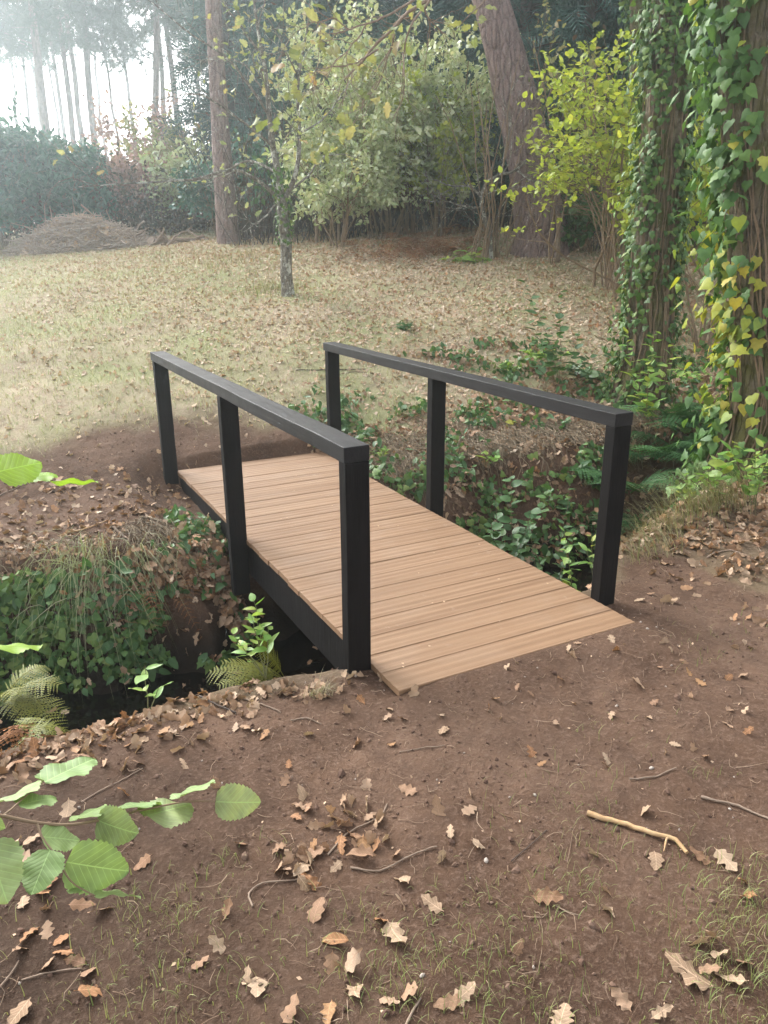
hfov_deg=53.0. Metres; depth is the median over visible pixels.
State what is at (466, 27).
oak bough
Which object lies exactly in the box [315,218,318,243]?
wooden stake
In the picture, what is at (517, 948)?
fallen leaf
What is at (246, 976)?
fallen leaf
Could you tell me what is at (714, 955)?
fallen leaf
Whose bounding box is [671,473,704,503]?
laurel seedling
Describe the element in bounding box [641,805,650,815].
fallen leaf
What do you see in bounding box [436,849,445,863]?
fallen leaf
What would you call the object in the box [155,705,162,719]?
fallen leaf
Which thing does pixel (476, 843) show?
fallen leaf
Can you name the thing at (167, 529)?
dead stems
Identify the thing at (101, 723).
fallen leaf
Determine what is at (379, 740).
leaf scraps
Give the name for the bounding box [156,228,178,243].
cut branch
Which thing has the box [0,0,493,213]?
sky
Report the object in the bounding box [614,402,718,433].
fern
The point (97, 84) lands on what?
slim pine
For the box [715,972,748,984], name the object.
fallen leaf
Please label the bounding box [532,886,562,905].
fallen leaf
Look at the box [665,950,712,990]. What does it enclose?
fallen leaf
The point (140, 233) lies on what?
cut branch
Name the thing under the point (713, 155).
climbing ivy
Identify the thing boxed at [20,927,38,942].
fallen leaf
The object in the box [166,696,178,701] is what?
fallen leaf
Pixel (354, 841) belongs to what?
fallen leaf
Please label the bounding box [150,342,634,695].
footbridge
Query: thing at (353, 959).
fallen leaf
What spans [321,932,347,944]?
fallen leaf
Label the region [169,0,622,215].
wood
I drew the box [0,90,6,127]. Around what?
slim pine
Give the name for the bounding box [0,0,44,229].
slim pine
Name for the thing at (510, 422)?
shoot
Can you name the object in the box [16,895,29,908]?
fallen leaf
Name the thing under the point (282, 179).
climbing ivy
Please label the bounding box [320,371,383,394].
twig
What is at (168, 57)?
slim pine
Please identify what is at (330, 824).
fallen leaf
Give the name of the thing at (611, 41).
conifer
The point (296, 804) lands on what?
fallen leaf
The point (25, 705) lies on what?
fern
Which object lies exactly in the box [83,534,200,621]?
grass tuft
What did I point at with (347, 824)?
fallen leaf
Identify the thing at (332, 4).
conifer
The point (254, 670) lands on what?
fern
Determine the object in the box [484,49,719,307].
hazel bush
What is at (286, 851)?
fallen leaf
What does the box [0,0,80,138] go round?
slim pine
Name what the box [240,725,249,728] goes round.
fallen leaf
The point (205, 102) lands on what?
conifer
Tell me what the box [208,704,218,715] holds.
fallen leaf
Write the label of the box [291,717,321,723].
twig
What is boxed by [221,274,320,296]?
grass tuft
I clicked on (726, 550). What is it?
twig
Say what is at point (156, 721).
fallen leaf
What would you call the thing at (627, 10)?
climbing ivy
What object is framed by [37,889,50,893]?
fallen leaf
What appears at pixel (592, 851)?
fallen leaf
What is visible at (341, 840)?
fallen leaf
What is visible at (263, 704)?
twig
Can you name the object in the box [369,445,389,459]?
weed
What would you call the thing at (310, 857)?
fallen leaf
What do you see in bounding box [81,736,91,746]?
fallen leaf
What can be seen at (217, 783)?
fallen leaf
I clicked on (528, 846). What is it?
twig
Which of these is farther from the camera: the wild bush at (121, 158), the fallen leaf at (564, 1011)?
the wild bush at (121, 158)
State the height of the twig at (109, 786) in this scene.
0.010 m
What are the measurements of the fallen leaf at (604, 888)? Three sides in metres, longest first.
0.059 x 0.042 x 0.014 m
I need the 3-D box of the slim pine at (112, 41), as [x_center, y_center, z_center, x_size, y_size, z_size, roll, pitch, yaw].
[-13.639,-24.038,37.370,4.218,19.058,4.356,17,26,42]
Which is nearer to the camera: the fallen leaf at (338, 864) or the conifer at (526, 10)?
the fallen leaf at (338, 864)
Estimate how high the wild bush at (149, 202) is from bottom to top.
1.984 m
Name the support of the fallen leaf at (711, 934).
on the ground at (564, 738)
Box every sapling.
[228,593,278,678]
[513,279,596,381]
[522,0,624,264]
[559,525,580,591]
[578,534,595,574]
[618,327,681,435]
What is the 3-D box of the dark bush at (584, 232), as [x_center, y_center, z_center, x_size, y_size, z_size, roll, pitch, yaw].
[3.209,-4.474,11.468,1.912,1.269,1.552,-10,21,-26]
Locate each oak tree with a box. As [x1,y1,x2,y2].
[33,0,388,296]
[613,0,694,406]
[629,0,642,152]
[696,0,767,490]
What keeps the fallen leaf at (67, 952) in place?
on the ground at (564, 738)
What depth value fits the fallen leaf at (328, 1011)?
1.69 m
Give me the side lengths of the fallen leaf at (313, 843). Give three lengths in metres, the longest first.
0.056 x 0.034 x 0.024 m
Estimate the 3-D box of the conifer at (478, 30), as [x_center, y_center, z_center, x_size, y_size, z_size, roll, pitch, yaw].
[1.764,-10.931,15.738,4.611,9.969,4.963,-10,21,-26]
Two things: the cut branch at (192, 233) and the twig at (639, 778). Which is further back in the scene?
the cut branch at (192, 233)
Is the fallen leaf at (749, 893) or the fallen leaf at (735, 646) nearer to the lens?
the fallen leaf at (749, 893)
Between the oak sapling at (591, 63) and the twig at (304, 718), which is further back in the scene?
the oak sapling at (591, 63)
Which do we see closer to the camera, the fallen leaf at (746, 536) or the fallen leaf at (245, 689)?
the fallen leaf at (245, 689)
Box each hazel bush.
[373,60,497,237]
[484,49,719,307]
[516,22,717,289]
[607,115,726,346]
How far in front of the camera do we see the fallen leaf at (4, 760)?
2.61 m
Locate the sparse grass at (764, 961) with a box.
[0,605,767,1023]
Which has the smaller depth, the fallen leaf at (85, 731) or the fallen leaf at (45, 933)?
the fallen leaf at (45, 933)
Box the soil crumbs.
[0,419,767,1023]
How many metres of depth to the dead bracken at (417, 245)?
11.49 m
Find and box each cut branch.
[134,227,148,235]
[147,227,164,245]
[147,236,165,243]
[155,235,204,244]
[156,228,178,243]
[161,227,192,245]
[188,230,208,239]
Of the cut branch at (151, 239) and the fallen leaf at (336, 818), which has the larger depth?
the cut branch at (151, 239)
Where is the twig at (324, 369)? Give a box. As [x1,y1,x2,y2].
[297,369,355,370]
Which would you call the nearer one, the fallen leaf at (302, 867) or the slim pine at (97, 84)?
the fallen leaf at (302, 867)
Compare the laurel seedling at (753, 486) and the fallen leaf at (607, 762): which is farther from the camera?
the laurel seedling at (753, 486)
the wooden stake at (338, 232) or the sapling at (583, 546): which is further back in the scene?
the wooden stake at (338, 232)
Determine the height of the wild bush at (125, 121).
3.016 m
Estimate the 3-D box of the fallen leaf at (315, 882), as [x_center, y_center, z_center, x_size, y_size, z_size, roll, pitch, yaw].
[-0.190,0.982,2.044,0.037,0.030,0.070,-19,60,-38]
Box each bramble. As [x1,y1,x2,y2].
[483,475,552,561]
[525,488,586,582]
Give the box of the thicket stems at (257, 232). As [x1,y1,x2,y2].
[168,0,724,256]
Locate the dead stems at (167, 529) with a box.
[0,394,702,696]
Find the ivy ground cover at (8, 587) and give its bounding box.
[0,313,722,705]
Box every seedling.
[128,664,173,708]
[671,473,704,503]
[694,440,743,502]
[734,438,767,504]
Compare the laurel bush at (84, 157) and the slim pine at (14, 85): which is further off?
the slim pine at (14, 85)
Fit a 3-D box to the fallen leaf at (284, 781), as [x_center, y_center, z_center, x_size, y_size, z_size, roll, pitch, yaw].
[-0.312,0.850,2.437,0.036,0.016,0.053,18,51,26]
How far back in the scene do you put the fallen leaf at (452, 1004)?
1.70 m
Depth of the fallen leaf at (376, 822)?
2.23 m
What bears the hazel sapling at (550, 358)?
on the ground at (564, 738)
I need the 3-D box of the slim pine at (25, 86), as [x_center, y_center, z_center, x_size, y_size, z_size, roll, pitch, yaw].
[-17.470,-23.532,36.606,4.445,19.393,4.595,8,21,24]
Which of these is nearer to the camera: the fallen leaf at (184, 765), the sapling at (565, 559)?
the fallen leaf at (184, 765)
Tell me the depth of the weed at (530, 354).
7.65 m
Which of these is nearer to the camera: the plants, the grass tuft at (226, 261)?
the plants
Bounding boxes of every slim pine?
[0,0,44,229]
[0,0,53,140]
[0,0,71,140]
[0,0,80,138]
[0,0,132,145]
[0,1,46,74]
[0,6,61,126]
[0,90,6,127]
[9,2,70,146]
[16,0,146,148]
[20,3,79,138]
[49,0,87,145]
[69,1,129,159]
[71,0,135,149]
[91,1,162,148]
[113,0,204,133]
[114,0,189,132]
[127,0,205,210]
[159,2,203,155]
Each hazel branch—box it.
[0,452,97,653]
[0,756,260,903]
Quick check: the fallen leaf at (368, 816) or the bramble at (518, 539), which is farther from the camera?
the bramble at (518, 539)
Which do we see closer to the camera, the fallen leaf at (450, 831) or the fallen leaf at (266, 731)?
the fallen leaf at (450, 831)
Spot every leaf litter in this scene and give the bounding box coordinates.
[0,213,728,547]
[0,345,767,862]
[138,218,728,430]
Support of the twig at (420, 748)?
on the ground at (564, 738)
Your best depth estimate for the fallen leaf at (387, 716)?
2.79 m
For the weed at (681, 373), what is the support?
on the ground at (564, 738)
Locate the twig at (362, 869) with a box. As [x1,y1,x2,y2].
[350,846,436,871]
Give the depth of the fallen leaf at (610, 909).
1.93 m
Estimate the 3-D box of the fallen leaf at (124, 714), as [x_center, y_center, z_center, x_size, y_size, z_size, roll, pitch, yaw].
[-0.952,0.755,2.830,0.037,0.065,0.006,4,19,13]
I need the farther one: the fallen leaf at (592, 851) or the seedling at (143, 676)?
the seedling at (143, 676)
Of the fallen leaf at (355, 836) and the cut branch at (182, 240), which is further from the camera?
the cut branch at (182, 240)
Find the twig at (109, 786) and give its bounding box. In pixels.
[81,768,142,802]
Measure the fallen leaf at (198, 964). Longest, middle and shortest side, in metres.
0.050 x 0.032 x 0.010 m
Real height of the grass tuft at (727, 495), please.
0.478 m
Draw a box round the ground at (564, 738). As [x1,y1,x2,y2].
[0,212,767,1023]
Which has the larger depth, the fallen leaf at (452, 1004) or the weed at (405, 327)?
the weed at (405, 327)
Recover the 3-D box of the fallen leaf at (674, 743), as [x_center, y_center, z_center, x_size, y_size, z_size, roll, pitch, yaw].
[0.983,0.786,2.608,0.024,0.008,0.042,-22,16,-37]
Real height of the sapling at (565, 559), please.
0.680 m
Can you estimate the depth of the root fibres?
2.38 m
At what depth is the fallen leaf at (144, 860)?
2.12 m
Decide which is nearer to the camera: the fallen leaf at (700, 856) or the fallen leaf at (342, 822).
the fallen leaf at (700, 856)
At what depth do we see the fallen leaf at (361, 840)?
2.16 m
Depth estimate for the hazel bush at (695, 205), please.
7.91 m
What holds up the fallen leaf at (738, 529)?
on the ground at (564, 738)
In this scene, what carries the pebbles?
on the ground at (564, 738)
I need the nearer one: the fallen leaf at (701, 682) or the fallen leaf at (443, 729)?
the fallen leaf at (443, 729)
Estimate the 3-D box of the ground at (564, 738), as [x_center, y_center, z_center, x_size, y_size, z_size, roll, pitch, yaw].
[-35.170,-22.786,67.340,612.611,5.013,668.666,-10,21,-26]
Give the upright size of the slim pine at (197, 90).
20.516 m
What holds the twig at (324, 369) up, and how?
on the ground at (564, 738)
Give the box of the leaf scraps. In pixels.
[7,412,759,1011]
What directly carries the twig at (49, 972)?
on the ground at (564, 738)
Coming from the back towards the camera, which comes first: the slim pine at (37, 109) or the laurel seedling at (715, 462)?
the slim pine at (37, 109)
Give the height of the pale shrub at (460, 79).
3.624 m
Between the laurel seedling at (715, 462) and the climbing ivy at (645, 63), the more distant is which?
the climbing ivy at (645, 63)
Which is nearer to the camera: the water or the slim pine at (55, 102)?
the water
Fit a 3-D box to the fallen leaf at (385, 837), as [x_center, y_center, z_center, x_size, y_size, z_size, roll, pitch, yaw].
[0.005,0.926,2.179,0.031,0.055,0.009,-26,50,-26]
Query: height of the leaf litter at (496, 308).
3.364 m
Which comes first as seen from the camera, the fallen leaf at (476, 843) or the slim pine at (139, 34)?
the fallen leaf at (476, 843)
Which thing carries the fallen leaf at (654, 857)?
on the ground at (564, 738)
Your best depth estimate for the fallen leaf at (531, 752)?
2.57 m
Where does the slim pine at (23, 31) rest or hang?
on the ground at (564, 738)
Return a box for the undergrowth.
[1,2,716,239]
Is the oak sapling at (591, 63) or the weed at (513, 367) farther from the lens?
the oak sapling at (591, 63)
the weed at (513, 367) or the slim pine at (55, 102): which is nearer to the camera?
the weed at (513, 367)
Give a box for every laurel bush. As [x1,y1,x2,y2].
[0,90,101,247]
[0,116,138,233]
[0,129,58,221]
[28,129,117,222]
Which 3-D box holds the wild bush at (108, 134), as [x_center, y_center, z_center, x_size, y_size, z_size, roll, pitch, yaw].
[-6.535,-9.707,20.862,3.454,3.544,2.533,-10,21,-26]
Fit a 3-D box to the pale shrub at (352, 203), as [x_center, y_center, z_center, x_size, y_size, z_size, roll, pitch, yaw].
[-0.670,-5.165,11.884,2.134,2.146,2.253,8,20,23]
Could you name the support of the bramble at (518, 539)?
on the ground at (564, 738)
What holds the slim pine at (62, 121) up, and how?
on the ground at (564, 738)
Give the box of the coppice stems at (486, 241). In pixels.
[436,54,558,261]
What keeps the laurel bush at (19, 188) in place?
on the ground at (564, 738)
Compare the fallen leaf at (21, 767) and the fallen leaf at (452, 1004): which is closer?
the fallen leaf at (452, 1004)
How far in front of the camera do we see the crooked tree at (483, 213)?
10.85 m
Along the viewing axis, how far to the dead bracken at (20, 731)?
2.59 m
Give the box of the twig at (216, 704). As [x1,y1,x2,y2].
[199,695,235,713]
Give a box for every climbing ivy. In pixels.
[270,167,294,245]
[590,0,712,411]
[603,0,648,266]
[655,0,767,507]
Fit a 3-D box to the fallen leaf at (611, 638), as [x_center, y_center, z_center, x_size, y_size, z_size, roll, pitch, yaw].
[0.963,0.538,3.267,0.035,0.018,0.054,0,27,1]
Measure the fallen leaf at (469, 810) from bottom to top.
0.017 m
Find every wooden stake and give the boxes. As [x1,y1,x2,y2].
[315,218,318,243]
[337,224,340,241]
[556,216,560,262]
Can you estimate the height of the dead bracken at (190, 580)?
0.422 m
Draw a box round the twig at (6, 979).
[0,960,18,987]
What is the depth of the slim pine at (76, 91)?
36.59 m
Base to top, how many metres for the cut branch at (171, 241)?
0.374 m
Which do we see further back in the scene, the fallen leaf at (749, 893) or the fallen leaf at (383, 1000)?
the fallen leaf at (749, 893)
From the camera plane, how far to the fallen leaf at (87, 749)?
2.62 m
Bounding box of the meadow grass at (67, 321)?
[0,212,728,455]
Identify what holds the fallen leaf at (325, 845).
on the ground at (564, 738)
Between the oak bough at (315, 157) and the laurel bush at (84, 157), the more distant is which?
the laurel bush at (84, 157)
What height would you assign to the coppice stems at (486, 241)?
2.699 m
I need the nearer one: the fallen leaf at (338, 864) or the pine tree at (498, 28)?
the fallen leaf at (338, 864)
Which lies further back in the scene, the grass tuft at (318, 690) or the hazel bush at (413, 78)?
the hazel bush at (413, 78)
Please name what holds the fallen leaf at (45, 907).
on the ground at (564, 738)
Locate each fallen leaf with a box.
[0,756,8,766]
[6,761,14,769]
[7,997,31,1023]
[12,754,32,762]
[12,771,18,779]
[16,763,30,775]
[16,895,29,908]
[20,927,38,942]
[22,735,31,750]
[23,833,39,844]
[27,738,41,756]
[37,734,54,736]
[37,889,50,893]
[39,904,51,909]
[39,920,54,939]
[42,956,53,969]
[53,933,70,945]
[53,949,72,954]
[55,727,63,736]
[59,798,76,816]
[63,954,86,967]
[64,729,79,741]
[68,898,95,911]
[74,984,102,996]
[79,726,98,734]
[80,967,95,976]
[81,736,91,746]
[82,746,91,753]
[92,722,103,735]
[97,719,104,726]
[120,711,128,718]
[120,756,128,771]
[133,853,151,870]
[150,705,160,715]
[153,718,161,724]
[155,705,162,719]
[163,701,176,707]
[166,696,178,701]
[179,709,185,720]
[179,758,187,768]
[183,721,193,727]
[188,692,196,703]
[191,955,208,968]
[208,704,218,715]
[208,935,225,954]
[210,775,220,787]
[222,895,232,919]
[230,699,237,709]
[240,687,252,692]
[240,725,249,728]
[243,965,251,983]
[246,710,257,717]
[247,977,266,996]
[248,678,260,685]
[260,729,269,739]
[272,842,286,853]
[279,772,289,785]
[280,990,298,1022]
[282,852,292,864]
[284,849,295,861]
[285,759,292,767]
[290,813,301,819]
[291,801,305,809]
[293,862,309,875]
[297,784,308,802]
[297,845,312,860]
[297,874,310,891]
[300,872,321,889]
[303,802,311,811]
[305,850,313,871]
[307,820,325,829]
[307,897,324,922]
[308,845,325,857]
[310,838,316,849]
[320,842,329,851]
[320,999,335,1023]
[321,820,333,828]
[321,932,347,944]
[323,950,338,974]
[325,805,335,813]
[327,813,342,820]
[330,860,342,872]
[335,833,345,854]
[336,820,352,826]
[338,818,352,826]
[340,793,346,804]
[342,809,355,816]
[344,983,362,997]
[345,947,362,972]
[346,794,355,807]
[346,843,375,855]
[347,830,360,839]
[350,837,357,847]
[356,694,364,704]
[357,835,370,847]
[360,778,371,790]
[364,812,375,820]
[364,830,375,843]
[365,795,367,812]
[372,837,379,851]
[373,816,382,827]
[376,808,383,826]
[378,996,399,1004]
[381,919,406,942]
[382,834,388,842]
[384,712,391,719]
[394,875,410,882]
[399,784,417,795]
[400,980,417,1000]
[421,893,442,913]
[431,794,445,815]
[433,993,460,1010]
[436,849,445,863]
[437,726,449,733]
[446,824,454,837]
[453,981,475,1006]
[461,804,476,815]
[472,838,484,848]
[510,938,523,955]
[527,744,536,757]
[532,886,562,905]
[537,760,545,766]
[550,1003,574,1023]
[568,649,576,657]
[588,848,599,856]
[601,886,611,896]
[601,904,614,917]
[602,752,610,764]
[608,634,614,642]
[608,711,615,719]
[610,987,631,1011]
[632,677,644,688]
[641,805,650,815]
[648,851,664,870]
[649,699,658,704]
[650,1003,673,1018]
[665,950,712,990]
[669,741,680,746]
[689,846,710,864]
[689,936,708,945]
[690,742,696,751]
[695,678,705,685]
[698,963,721,973]
[705,930,718,940]
[708,948,730,957]
[714,847,737,870]
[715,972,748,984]
[724,674,732,680]
[731,644,739,649]
[734,527,744,531]
[740,888,756,898]
[742,532,750,539]
[743,726,753,734]
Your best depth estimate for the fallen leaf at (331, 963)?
1.81 m
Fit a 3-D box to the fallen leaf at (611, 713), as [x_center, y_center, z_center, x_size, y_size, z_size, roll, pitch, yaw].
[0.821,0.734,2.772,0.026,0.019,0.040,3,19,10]
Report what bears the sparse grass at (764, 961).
on the ground at (564, 738)
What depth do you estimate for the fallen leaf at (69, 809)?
2.33 m
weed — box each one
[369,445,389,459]
[395,320,413,330]
[499,360,521,371]
[519,349,571,360]
[558,359,603,382]
[603,345,619,366]
[672,365,711,382]
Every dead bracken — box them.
[0,720,35,756]
[117,550,201,641]
[176,553,232,615]
[338,224,484,268]
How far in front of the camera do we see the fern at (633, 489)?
5.88 m
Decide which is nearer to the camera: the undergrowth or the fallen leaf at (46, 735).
the fallen leaf at (46, 735)
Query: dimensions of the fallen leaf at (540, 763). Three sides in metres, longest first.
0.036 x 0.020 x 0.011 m
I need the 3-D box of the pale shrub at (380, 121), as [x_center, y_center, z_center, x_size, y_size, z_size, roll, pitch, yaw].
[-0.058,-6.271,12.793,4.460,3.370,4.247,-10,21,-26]
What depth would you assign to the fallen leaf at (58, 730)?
2.74 m
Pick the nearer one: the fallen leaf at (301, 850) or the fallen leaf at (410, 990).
the fallen leaf at (410, 990)
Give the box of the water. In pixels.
[0,565,592,750]
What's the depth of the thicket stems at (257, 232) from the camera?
13.60 m
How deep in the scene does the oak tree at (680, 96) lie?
6.28 m
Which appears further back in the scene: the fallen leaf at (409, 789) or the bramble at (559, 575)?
the bramble at (559, 575)
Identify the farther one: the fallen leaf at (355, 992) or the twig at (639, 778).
the twig at (639, 778)
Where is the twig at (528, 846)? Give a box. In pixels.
[511,830,546,861]
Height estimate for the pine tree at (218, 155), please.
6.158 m
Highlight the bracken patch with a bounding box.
[439,246,491,262]
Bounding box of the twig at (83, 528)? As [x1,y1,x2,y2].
[61,520,105,534]
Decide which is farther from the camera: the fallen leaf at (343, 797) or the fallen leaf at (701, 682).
the fallen leaf at (701, 682)
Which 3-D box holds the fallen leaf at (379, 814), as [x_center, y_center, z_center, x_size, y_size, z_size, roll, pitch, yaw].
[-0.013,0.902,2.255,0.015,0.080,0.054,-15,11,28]
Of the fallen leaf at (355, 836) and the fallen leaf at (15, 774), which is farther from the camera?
the fallen leaf at (15, 774)
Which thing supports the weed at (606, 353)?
on the ground at (564, 738)
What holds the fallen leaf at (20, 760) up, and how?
on the ground at (564, 738)
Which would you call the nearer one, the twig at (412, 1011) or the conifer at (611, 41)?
the twig at (412, 1011)
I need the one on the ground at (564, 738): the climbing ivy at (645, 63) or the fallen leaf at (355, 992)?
the fallen leaf at (355, 992)
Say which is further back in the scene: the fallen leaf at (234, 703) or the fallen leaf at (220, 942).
the fallen leaf at (234, 703)
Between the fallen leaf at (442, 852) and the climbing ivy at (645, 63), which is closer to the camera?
the fallen leaf at (442, 852)
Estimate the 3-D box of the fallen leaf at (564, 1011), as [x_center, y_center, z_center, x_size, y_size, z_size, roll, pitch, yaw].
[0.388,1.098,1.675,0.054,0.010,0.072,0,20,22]
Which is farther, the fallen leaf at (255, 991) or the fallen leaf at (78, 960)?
the fallen leaf at (78, 960)
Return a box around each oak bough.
[250,0,474,164]
[447,0,497,47]
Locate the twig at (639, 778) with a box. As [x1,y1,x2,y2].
[629,767,676,779]
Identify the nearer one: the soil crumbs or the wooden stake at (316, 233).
the soil crumbs
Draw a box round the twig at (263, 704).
[242,698,280,712]
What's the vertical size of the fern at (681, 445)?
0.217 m
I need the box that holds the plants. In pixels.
[0,328,727,688]
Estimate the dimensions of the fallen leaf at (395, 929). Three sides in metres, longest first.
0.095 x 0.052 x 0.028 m
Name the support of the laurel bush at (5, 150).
on the ground at (564, 738)
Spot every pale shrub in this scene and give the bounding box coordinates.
[260,0,502,239]
[262,102,418,247]
[282,0,520,234]
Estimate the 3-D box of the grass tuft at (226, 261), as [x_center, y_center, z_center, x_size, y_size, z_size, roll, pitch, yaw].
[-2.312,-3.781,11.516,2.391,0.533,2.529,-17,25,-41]
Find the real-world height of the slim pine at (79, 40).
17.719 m
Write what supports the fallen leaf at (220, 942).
on the ground at (564, 738)
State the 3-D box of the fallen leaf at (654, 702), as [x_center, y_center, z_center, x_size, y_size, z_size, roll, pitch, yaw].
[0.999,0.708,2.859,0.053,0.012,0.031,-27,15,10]
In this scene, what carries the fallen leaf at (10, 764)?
on the ground at (564, 738)
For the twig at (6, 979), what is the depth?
1.82 m
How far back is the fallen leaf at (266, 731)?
2.67 m
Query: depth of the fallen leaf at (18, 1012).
1.74 m
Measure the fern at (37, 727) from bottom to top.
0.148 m
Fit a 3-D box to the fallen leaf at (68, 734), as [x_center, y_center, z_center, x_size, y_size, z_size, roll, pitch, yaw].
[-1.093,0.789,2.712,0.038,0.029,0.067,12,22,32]
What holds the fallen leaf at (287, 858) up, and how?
on the ground at (564, 738)
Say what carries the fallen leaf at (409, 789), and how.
on the ground at (564, 738)
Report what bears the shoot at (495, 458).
on the ground at (564, 738)
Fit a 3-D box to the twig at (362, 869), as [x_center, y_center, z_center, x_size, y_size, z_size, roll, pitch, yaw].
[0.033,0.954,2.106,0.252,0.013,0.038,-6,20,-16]
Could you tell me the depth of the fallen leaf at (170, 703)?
2.87 m
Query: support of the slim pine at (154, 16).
on the ground at (564, 738)
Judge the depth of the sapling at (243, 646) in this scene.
3.07 m
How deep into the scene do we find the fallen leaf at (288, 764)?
2.52 m
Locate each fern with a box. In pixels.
[0,664,68,732]
[12,717,67,749]
[207,635,283,689]
[569,467,691,493]
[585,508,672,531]
[598,441,696,463]
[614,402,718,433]
[630,426,718,463]
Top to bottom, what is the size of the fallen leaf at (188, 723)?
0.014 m
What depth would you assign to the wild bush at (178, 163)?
17.10 m
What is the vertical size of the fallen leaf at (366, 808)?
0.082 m
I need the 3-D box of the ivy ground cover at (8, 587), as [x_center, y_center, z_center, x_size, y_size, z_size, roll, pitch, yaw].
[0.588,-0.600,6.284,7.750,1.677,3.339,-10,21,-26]
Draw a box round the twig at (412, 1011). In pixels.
[405,997,421,1023]
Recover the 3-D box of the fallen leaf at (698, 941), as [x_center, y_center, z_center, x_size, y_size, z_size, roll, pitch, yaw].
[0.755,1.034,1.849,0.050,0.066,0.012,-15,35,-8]
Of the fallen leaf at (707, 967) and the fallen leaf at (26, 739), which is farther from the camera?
the fallen leaf at (26, 739)
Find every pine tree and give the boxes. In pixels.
[205,0,240,243]
[472,0,569,257]
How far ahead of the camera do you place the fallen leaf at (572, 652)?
3.15 m
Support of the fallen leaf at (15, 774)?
on the ground at (564, 738)
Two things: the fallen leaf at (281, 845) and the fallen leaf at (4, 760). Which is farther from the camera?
the fallen leaf at (4, 760)
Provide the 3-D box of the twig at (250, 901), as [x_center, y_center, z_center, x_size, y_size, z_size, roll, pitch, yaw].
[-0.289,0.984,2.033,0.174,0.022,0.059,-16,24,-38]
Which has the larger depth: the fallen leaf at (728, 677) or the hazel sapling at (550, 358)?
the hazel sapling at (550, 358)
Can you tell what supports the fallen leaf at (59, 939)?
on the ground at (564, 738)
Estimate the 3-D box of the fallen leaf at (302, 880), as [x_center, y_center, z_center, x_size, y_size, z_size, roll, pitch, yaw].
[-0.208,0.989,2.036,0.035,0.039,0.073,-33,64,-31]
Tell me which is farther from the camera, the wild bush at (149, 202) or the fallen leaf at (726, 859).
the wild bush at (149, 202)
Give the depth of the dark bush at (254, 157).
13.61 m
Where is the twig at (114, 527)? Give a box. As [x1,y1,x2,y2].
[112,526,130,543]
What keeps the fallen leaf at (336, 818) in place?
on the ground at (564, 738)
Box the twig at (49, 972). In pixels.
[22,968,81,980]
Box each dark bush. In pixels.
[166,158,266,235]
[208,128,301,230]
[245,138,362,234]
[560,168,625,253]
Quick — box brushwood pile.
[0,198,168,256]
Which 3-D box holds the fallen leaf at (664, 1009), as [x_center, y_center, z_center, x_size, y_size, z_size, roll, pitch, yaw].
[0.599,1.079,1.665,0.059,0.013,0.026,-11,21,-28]
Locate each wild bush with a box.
[71,84,203,218]
[73,137,130,209]
[75,149,133,222]
[100,144,177,225]
[106,98,240,219]
[125,143,186,227]
[138,121,211,228]
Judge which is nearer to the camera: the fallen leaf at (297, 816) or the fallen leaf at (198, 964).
the fallen leaf at (198, 964)
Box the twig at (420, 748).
[399,745,443,751]
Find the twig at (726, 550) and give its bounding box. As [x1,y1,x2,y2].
[706,549,755,558]
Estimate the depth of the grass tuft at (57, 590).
4.17 m
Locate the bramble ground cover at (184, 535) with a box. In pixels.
[0,313,719,705]
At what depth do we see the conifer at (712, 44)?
11.83 m
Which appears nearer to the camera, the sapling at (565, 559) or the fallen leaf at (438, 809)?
the fallen leaf at (438, 809)
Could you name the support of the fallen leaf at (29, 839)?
on the ground at (564, 738)
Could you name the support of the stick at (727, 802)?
on the ground at (564, 738)
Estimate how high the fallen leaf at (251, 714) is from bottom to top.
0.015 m
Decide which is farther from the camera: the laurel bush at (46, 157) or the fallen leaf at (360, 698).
the laurel bush at (46, 157)
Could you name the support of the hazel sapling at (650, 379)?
on the ground at (564, 738)
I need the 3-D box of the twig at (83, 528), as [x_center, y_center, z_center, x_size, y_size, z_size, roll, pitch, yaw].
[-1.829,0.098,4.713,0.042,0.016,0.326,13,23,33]
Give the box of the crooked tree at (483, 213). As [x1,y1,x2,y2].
[387,31,581,258]
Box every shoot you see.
[476,450,501,465]
[506,420,516,426]
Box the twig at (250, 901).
[248,878,296,906]
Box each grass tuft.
[1,528,132,693]
[8,520,214,695]
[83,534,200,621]
[145,247,319,277]
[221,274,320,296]
[303,669,340,697]
[619,516,710,566]
[621,491,712,551]
[631,445,767,542]
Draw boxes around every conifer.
[149,0,305,220]
[194,0,344,219]
[244,0,424,218]
[319,0,507,224]
[393,0,560,212]
[417,0,617,219]
[459,0,651,227]
[482,1,715,183]
[559,5,717,193]
[608,1,717,231]
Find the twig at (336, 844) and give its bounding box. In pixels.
[327,803,387,854]
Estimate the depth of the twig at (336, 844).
2.22 m
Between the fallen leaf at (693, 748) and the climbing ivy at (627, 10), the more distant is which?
the climbing ivy at (627, 10)
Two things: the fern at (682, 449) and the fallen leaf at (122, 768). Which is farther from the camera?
the fern at (682, 449)
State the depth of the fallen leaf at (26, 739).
2.70 m
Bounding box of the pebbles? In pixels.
[0,564,738,984]
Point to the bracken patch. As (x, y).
(466, 257)
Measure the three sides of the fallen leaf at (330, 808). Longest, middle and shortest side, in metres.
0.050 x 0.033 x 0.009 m
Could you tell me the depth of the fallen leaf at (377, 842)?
2.16 m
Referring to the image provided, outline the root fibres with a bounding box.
[0,401,767,1023]
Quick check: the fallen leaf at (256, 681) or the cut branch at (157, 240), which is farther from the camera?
the cut branch at (157, 240)
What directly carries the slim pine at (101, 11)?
on the ground at (564, 738)
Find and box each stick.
[586,810,688,853]
[701,795,767,818]

